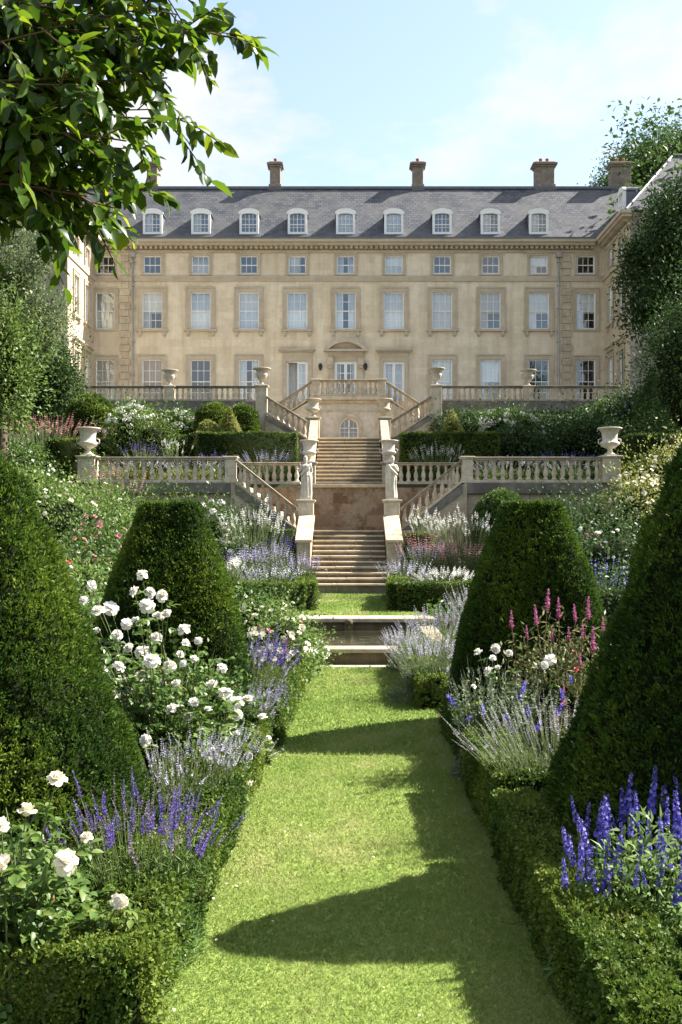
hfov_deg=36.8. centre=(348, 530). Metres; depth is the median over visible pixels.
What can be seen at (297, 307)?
window
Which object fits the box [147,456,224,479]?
green perennial
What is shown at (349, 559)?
stone steps
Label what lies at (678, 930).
box hedge
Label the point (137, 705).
rose bush
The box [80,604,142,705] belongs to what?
shrub
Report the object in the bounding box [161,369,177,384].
stone urn
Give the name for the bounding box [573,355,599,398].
window
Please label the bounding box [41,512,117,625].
flowering shrub
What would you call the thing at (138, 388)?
balustrade
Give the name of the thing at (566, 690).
shrub
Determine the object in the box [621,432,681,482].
box hedge
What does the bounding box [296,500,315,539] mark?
stone pier
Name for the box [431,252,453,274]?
window
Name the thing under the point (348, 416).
garden wall
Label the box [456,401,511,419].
shrub
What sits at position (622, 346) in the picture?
window
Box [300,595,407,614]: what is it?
lawn
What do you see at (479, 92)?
sky
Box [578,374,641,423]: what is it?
shrub
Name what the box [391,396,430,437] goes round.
balustrade
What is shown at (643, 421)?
shrub
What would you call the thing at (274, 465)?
balustrade
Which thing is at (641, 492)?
flowering shrub
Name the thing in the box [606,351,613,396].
window
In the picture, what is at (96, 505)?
flowering shrub
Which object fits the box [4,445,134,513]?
flowering shrub
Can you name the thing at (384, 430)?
stair wall
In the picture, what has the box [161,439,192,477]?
white perennial
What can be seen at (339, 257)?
window
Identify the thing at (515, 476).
green perennial
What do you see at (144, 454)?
lavender
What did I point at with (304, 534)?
cheek block
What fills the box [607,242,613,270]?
window
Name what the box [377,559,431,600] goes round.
lavender
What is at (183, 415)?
flowering shrub
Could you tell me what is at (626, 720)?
yew cone
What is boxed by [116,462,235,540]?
shrub
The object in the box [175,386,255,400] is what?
balustrade
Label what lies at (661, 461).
flowering shrub
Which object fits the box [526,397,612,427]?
shrub
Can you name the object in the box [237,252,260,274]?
window
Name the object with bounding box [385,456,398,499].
statue
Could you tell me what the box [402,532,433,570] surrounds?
box hedge
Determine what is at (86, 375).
window
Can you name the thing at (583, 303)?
window
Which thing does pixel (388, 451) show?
stone urn
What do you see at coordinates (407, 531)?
stair landing
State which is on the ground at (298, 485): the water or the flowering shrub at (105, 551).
the flowering shrub at (105, 551)
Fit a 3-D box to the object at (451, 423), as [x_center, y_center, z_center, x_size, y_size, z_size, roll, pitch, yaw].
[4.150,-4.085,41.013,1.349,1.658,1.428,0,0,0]
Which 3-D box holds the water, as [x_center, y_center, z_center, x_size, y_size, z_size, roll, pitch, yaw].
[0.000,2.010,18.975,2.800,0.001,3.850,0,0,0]
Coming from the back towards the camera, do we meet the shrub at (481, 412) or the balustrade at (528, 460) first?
the shrub at (481, 412)
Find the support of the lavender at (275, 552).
on the ground at (298, 485)
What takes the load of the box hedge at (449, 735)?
on the ground at (298, 485)
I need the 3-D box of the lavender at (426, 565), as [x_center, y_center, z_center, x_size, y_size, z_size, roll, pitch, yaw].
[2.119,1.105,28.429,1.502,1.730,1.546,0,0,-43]
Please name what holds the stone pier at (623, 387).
on the retaining wall at (494, 404)
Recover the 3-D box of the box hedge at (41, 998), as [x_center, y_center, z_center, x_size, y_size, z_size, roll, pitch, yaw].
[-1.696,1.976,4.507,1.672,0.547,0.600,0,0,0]
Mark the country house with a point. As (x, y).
(402, 288)
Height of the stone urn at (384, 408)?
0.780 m
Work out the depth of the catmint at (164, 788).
7.09 m
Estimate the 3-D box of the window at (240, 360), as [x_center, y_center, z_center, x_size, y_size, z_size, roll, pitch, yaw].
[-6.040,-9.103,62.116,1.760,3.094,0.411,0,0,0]
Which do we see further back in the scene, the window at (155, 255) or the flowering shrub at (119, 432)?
the window at (155, 255)
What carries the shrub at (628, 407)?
on the ground at (298, 485)
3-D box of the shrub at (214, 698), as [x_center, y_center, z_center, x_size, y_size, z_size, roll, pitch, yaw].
[-1.646,1.505,9.492,2.630,1.470,1.694,0,0,0]
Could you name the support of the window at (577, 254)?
in the country house
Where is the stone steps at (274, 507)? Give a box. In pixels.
[238,482,296,527]
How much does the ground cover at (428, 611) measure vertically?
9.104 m
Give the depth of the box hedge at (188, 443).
40.70 m
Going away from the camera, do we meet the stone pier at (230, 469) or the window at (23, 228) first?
the stone pier at (230, 469)
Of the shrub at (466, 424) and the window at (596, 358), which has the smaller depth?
the shrub at (466, 424)
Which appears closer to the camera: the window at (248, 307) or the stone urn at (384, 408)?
the stone urn at (384, 408)
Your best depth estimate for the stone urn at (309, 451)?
37.44 m
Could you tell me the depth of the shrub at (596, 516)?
25.79 m
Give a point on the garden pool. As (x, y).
(366, 655)
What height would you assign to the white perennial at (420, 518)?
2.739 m
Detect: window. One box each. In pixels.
[0,228,25,249]
[72,268,82,324]
[73,234,79,259]
[73,344,80,383]
[83,278,92,332]
[84,242,90,270]
[84,351,90,392]
[94,252,116,274]
[94,288,118,330]
[94,355,118,398]
[136,287,167,335]
[137,354,166,398]
[140,252,163,274]
[184,287,216,335]
[186,354,214,398]
[189,252,211,274]
[233,287,264,335]
[234,354,262,398]
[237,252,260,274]
[281,287,312,335]
[286,252,308,274]
[329,287,361,335]
[334,252,356,274]
[339,418,358,437]
[378,287,409,335]
[382,252,405,274]
[426,287,458,335]
[428,354,456,398]
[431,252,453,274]
[475,287,506,335]
[476,354,504,398]
[479,252,501,274]
[523,287,555,335]
[524,354,553,398]
[527,252,550,274]
[573,288,599,330]
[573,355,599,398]
[574,252,597,274]
[605,278,613,332]
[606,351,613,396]
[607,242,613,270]
[615,271,624,324]
[617,230,624,259]
[617,344,624,385]
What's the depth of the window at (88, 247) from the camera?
60.67 m
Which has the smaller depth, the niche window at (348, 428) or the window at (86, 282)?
the niche window at (348, 428)
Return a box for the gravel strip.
[320,664,391,666]
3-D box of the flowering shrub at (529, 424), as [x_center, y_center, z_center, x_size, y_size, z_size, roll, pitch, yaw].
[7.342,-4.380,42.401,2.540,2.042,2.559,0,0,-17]
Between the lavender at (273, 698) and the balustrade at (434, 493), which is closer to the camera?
the lavender at (273, 698)
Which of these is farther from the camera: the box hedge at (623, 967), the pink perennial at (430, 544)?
the pink perennial at (430, 544)
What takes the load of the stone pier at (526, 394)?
on the retaining wall at (494, 404)
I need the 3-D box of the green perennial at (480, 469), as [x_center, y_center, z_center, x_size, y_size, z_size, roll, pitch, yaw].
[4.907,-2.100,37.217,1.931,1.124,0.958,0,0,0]
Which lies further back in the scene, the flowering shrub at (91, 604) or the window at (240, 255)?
the window at (240, 255)
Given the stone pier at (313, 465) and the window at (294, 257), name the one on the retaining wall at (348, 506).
the stone pier at (313, 465)
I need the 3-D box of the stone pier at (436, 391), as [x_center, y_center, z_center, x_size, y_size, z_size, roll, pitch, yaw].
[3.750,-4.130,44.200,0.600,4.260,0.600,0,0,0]
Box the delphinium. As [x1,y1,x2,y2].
[541,766,681,988]
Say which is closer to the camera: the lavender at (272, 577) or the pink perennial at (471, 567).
the lavender at (272, 577)
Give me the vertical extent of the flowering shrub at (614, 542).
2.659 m
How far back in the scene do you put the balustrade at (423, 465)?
36.43 m
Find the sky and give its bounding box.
[5,0,681,185]
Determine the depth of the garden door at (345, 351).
61.88 m
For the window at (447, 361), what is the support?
in the country house
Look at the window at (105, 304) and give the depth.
62.23 m
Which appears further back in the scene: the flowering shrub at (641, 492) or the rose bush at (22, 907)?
the flowering shrub at (641, 492)
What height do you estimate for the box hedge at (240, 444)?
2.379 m
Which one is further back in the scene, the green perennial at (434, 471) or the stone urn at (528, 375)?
the stone urn at (528, 375)
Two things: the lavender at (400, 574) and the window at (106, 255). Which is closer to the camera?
the lavender at (400, 574)
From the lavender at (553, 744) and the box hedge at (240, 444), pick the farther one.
the box hedge at (240, 444)
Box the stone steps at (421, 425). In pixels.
[391,415,432,476]
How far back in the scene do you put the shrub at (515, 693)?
10.18 m
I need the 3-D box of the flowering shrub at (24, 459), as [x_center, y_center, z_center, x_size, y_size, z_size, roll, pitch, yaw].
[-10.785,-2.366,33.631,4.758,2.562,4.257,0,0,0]
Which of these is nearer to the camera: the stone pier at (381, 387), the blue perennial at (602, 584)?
the blue perennial at (602, 584)
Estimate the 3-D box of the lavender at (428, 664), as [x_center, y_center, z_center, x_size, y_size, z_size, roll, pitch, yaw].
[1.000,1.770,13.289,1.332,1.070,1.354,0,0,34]
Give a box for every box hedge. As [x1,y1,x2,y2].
[0,905,150,1023]
[44,436,97,483]
[55,714,273,1023]
[165,433,196,456]
[194,430,299,480]
[232,572,319,610]
[243,653,310,746]
[264,527,296,577]
[385,570,472,611]
[398,430,500,481]
[398,642,447,709]
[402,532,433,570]
[436,686,515,770]
[459,726,549,842]
[488,785,681,1023]
[598,587,618,597]
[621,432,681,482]
[673,924,681,951]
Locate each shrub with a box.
[0,424,74,491]
[0,814,114,910]
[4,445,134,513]
[8,430,50,483]
[11,429,183,560]
[41,482,145,624]
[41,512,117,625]
[43,444,149,573]
[50,478,106,630]
[62,484,138,533]
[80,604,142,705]
[90,382,176,455]
[95,389,165,427]
[106,615,310,755]
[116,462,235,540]
[123,403,208,456]
[139,394,201,434]
[164,457,266,554]
[210,521,262,576]
[235,469,270,565]
[410,398,487,432]
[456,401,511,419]
[470,391,540,437]
[479,673,533,727]
[480,412,568,466]
[492,607,615,754]
[499,399,561,440]
[503,438,612,521]
[513,402,602,426]
[515,392,629,466]
[519,398,613,464]
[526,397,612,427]
[548,462,668,557]
[567,485,649,554]
[573,417,669,530]
[574,499,656,589]
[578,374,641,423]
[579,513,650,647]
[596,366,642,442]
[602,211,681,439]
[611,419,681,503]
[618,391,681,448]
[626,367,665,433]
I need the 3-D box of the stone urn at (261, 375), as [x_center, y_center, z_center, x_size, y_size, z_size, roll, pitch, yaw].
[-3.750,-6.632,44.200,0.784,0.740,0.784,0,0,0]
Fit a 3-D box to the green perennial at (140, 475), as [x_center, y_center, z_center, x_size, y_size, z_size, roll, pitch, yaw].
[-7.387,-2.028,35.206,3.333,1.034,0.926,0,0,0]
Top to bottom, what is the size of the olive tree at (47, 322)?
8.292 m
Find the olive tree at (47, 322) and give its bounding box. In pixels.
[0,217,83,458]
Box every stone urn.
[76,427,100,454]
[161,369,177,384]
[253,367,270,384]
[300,440,317,461]
[305,398,320,416]
[376,398,392,416]
[379,440,397,461]
[427,367,444,384]
[520,369,536,384]
[597,427,621,454]
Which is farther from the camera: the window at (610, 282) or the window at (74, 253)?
the window at (610, 282)
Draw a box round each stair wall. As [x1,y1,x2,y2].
[231,482,293,529]
[265,415,306,476]
[269,401,311,436]
[308,420,317,461]
[380,420,389,461]
[403,482,466,559]
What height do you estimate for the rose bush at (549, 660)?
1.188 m
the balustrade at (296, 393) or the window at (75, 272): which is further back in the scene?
the window at (75, 272)
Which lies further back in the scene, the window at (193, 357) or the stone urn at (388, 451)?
the window at (193, 357)
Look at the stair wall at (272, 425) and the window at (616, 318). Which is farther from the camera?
the window at (616, 318)
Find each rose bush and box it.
[0,770,147,1018]
[79,570,267,791]
[139,716,273,802]
[226,552,343,658]
[240,577,367,697]
[291,614,337,678]
[470,643,570,757]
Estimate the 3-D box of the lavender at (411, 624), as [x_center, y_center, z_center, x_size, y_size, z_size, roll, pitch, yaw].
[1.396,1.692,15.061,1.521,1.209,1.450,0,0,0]
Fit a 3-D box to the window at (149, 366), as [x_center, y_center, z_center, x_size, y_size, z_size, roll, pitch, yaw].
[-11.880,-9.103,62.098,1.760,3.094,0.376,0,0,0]
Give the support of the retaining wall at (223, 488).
on the ground at (298, 485)
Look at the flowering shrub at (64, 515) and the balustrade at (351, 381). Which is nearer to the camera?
the flowering shrub at (64, 515)
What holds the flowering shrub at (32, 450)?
on the ground at (298, 485)
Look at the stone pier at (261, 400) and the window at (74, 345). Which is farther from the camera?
the window at (74, 345)
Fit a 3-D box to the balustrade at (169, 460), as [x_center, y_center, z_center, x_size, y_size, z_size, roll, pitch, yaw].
[-6.250,-2.020,34.080,4.260,0.860,0.340,0,0,0]
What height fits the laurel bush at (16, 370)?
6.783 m
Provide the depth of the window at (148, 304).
61.94 m
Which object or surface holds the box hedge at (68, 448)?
on the ground at (298, 485)
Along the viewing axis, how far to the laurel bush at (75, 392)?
45.95 m
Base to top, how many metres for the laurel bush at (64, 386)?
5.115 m
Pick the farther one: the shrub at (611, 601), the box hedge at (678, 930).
the shrub at (611, 601)
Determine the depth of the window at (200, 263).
62.08 m
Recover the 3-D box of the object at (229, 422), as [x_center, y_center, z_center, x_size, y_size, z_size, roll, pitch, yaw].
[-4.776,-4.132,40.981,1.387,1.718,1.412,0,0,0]
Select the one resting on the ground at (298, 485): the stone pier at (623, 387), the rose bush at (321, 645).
the rose bush at (321, 645)
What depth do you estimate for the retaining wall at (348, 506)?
36.02 m
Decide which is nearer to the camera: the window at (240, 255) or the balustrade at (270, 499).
the balustrade at (270, 499)
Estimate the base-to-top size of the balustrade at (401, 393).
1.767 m
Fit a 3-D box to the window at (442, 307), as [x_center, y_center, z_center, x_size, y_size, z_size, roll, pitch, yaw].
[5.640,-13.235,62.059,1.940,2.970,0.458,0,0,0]
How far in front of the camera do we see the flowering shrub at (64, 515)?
24.74 m
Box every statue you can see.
[299,456,312,499]
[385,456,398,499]
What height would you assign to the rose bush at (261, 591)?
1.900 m
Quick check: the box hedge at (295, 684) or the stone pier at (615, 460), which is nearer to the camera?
the box hedge at (295, 684)
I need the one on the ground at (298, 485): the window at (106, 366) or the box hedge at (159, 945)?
the box hedge at (159, 945)
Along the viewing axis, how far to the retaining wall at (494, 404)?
49.84 m
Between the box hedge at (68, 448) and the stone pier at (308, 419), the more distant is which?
the stone pier at (308, 419)
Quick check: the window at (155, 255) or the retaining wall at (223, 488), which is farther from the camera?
the window at (155, 255)
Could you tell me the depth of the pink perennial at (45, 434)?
37.92 m
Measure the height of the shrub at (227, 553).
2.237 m
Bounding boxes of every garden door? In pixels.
[279,349,314,400]
[324,338,366,393]
[376,349,411,400]
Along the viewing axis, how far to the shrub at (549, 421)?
42.65 m
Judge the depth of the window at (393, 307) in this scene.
62.08 m
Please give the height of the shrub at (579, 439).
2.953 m
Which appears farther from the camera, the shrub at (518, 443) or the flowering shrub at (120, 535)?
the shrub at (518, 443)
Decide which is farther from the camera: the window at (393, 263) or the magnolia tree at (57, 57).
the window at (393, 263)
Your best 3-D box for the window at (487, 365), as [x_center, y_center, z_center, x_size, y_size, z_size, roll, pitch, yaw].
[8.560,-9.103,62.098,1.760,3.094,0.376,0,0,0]
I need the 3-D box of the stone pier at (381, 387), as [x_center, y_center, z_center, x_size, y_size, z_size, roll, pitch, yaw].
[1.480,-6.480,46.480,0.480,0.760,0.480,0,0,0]
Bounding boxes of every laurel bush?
[0,240,83,435]
[10,302,115,420]
[60,358,89,409]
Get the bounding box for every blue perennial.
[523,450,600,478]
[591,557,630,589]
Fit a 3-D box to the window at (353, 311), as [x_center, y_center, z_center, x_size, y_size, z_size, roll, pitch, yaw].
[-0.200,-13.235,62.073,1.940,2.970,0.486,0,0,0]
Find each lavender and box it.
[119,438,162,479]
[223,543,272,580]
[235,565,303,581]
[236,678,292,760]
[238,449,301,481]
[245,540,294,582]
[246,622,300,697]
[260,531,298,578]
[271,552,323,598]
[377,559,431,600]
[378,626,424,672]
[380,628,454,704]
[393,604,462,680]
[397,540,454,580]
[440,582,467,633]
[440,690,578,781]
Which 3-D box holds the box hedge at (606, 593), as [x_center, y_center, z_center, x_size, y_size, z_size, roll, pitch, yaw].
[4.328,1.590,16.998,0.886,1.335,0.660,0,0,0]
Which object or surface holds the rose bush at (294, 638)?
on the ground at (298, 485)
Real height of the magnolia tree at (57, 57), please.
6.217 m
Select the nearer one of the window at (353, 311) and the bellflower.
the bellflower
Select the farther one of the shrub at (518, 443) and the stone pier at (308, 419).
the stone pier at (308, 419)
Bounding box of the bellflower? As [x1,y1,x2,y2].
[447,675,573,766]
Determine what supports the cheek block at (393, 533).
on the ground at (298, 485)
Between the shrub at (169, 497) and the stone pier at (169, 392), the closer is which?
the shrub at (169, 497)
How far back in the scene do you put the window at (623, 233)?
58.26 m
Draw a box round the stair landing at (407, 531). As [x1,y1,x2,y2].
[240,530,461,573]
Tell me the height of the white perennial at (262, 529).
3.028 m
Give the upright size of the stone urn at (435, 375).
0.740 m
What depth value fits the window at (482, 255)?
61.94 m
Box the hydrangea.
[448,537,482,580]
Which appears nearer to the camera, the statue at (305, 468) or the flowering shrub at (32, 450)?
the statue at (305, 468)
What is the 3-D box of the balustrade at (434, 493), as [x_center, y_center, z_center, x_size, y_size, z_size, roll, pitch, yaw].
[2.720,-1.170,34.020,2.000,2.385,0.320,0,0,0]
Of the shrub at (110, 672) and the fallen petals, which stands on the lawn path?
the fallen petals
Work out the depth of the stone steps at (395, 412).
46.43 m
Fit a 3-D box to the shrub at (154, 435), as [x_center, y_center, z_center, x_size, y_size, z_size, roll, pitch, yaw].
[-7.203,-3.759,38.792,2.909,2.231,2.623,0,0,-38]
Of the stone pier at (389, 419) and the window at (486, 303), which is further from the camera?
the window at (486, 303)
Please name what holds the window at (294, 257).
in the country house
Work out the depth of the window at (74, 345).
58.34 m
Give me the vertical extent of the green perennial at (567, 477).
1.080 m
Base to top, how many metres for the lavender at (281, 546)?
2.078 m
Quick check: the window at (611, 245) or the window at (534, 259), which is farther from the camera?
the window at (534, 259)
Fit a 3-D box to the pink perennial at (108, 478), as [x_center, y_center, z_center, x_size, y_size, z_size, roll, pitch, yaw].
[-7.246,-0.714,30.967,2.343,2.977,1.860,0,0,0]
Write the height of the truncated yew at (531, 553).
2.615 m
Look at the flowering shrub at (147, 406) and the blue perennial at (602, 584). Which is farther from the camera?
the flowering shrub at (147, 406)
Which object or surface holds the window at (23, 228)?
in the country house
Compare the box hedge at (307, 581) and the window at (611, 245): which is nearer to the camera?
the box hedge at (307, 581)
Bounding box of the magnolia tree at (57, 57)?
[0,0,279,306]
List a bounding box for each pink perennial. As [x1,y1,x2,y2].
[7,415,114,454]
[72,461,146,540]
[395,532,445,575]
[429,534,483,580]
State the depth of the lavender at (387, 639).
16.10 m
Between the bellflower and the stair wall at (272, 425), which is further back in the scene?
the stair wall at (272, 425)
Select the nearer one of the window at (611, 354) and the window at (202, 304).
the window at (611, 354)
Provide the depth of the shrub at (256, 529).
33.10 m
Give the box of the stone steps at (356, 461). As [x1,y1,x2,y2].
[316,438,381,483]
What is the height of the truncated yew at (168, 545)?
2.609 m
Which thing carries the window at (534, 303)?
in the country house
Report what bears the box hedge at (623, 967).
on the ground at (298, 485)
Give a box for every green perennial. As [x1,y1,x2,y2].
[102,462,181,479]
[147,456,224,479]
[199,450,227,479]
[410,439,463,481]
[455,456,551,479]
[473,461,508,477]
[532,461,595,479]
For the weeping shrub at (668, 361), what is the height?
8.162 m
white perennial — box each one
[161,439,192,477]
[219,494,283,573]
[227,557,252,580]
[406,505,443,575]
[410,566,474,582]
[423,504,493,579]
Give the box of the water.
[302,630,422,645]
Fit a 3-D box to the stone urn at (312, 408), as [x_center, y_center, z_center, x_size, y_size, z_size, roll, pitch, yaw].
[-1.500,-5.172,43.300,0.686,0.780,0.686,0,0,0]
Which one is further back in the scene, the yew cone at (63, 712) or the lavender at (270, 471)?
the lavender at (270, 471)
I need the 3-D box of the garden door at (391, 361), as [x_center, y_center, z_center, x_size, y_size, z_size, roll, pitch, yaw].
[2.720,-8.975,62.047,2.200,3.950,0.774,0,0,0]
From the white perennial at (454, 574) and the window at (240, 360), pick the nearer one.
the white perennial at (454, 574)
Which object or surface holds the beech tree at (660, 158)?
on the ground at (298, 485)
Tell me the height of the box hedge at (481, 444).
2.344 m
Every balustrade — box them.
[80,386,163,400]
[96,457,224,482]
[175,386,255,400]
[236,459,296,529]
[241,462,300,483]
[267,396,306,437]
[277,382,311,418]
[320,379,377,395]
[386,381,420,418]
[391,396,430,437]
[397,462,456,483]
[401,459,461,529]
[442,386,522,400]
[473,457,601,482]
[534,386,617,400]
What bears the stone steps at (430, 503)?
on the stair landing at (407, 531)
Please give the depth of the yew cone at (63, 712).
6.27 m
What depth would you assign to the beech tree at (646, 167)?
85.38 m
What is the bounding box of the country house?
[0,154,681,403]
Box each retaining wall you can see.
[76,483,230,526]
[111,401,255,411]
[258,484,439,529]
[442,401,615,411]
[467,483,621,553]
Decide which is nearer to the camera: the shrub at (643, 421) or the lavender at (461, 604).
the lavender at (461, 604)
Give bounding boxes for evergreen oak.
[606,152,681,366]
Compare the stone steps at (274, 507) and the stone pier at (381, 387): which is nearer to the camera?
the stone steps at (274, 507)
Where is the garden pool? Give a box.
[282,615,452,663]
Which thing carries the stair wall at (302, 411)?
on the ground at (298, 485)
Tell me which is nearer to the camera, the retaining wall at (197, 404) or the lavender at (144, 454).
the lavender at (144, 454)
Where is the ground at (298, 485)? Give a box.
[7,404,663,754]
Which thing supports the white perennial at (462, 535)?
on the ground at (298, 485)
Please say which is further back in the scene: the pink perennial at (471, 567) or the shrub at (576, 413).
the shrub at (576, 413)
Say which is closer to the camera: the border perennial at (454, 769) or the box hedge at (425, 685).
the border perennial at (454, 769)
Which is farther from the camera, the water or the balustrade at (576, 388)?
the balustrade at (576, 388)
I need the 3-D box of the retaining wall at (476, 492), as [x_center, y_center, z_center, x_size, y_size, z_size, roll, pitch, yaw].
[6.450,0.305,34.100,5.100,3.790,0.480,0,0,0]
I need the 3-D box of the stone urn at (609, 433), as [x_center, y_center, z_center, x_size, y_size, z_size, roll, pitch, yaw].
[8.660,-2.957,34.080,0.818,0.930,0.818,0,0,0]
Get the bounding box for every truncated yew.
[94,498,255,718]
[442,498,613,731]
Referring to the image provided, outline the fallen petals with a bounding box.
[173,758,420,1015]
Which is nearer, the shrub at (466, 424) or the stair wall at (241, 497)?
the stair wall at (241, 497)
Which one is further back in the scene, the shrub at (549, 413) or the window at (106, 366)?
the window at (106, 366)
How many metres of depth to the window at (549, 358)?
61.94 m
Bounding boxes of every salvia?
[27,766,249,970]
[157,786,220,949]
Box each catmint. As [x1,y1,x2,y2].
[121,728,249,822]
[169,718,282,829]
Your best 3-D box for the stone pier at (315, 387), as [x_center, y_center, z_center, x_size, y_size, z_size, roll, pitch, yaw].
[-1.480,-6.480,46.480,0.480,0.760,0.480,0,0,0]
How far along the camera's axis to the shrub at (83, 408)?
42.20 m
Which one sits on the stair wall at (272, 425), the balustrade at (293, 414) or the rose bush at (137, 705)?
the balustrade at (293, 414)
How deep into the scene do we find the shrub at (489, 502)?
31.55 m
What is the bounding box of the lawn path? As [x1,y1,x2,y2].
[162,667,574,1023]
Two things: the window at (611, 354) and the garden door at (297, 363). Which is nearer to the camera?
the window at (611, 354)
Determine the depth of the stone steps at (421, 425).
43.85 m
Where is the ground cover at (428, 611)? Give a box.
[2,393,650,1023]
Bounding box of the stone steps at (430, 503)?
[401,482,459,527]
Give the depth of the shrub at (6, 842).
5.67 m
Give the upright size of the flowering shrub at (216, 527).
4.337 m
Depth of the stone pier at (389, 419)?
43.05 m
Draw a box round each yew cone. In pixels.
[0,451,166,909]
[542,442,681,924]
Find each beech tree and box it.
[577,101,681,185]
[600,96,681,332]
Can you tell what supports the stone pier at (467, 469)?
on the retaining wall at (476, 492)
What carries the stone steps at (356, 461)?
on the ground at (298, 485)
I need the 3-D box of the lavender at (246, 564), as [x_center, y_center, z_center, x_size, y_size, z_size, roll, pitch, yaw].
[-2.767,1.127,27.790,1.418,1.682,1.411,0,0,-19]
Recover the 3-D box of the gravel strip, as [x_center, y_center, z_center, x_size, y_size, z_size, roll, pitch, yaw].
[0.010,2.192,16.700,2.820,0.001,0.300,0,0,0]
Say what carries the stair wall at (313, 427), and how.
on the ground at (298, 485)
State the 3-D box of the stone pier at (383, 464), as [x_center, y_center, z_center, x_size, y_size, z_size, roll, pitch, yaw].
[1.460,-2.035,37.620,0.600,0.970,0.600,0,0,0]
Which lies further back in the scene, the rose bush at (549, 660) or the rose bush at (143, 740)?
the rose bush at (549, 660)
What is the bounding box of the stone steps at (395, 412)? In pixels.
[386,401,445,434]
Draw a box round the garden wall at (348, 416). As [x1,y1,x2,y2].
[268,396,429,437]
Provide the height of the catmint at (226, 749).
0.803 m
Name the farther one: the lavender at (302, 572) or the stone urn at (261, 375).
the stone urn at (261, 375)
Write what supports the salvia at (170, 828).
on the ground at (298, 485)
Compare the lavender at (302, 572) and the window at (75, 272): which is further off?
the window at (75, 272)
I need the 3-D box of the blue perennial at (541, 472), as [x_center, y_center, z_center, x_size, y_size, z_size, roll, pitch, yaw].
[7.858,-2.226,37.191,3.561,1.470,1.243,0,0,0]
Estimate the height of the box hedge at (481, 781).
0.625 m
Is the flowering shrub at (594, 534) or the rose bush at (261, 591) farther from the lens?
the flowering shrub at (594, 534)
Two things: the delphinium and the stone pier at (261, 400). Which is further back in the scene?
the stone pier at (261, 400)
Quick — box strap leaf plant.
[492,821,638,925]
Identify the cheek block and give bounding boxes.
[295,515,314,572]
[383,515,402,573]
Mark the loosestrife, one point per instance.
(578, 641)
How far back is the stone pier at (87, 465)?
33.80 m
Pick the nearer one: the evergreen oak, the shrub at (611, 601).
the shrub at (611, 601)
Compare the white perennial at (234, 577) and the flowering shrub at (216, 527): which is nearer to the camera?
the white perennial at (234, 577)
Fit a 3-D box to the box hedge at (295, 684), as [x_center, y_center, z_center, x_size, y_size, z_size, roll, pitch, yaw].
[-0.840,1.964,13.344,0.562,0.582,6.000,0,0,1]
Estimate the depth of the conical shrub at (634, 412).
39.76 m
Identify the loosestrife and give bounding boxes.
[490,589,616,766]
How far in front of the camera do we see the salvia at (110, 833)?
5.30 m
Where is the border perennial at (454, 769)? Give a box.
[447,660,564,782]
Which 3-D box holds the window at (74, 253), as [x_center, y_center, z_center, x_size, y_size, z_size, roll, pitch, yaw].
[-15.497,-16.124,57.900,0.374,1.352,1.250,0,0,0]
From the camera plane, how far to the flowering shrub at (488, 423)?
42.62 m
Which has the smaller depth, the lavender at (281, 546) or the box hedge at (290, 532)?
the lavender at (281, 546)
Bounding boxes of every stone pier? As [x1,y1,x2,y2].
[75,455,99,482]
[163,385,174,400]
[222,456,238,482]
[254,385,268,432]
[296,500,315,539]
[301,462,316,483]
[305,417,320,447]
[311,379,320,395]
[376,379,386,395]
[377,417,391,439]
[380,462,396,483]
[382,500,401,539]
[428,385,443,432]
[459,456,474,482]
[522,385,534,400]
[598,455,622,482]
[618,386,626,395]
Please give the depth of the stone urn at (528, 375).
49.86 m
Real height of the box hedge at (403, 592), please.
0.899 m
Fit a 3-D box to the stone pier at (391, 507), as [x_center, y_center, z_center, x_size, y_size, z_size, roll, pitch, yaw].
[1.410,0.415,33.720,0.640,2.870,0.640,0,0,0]
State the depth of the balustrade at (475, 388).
49.98 m
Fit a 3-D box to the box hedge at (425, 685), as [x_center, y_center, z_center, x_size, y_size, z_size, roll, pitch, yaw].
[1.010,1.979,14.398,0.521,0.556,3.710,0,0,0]
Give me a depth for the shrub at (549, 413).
46.80 m
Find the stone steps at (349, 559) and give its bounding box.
[311,530,386,593]
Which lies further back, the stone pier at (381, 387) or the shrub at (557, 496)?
the stone pier at (381, 387)

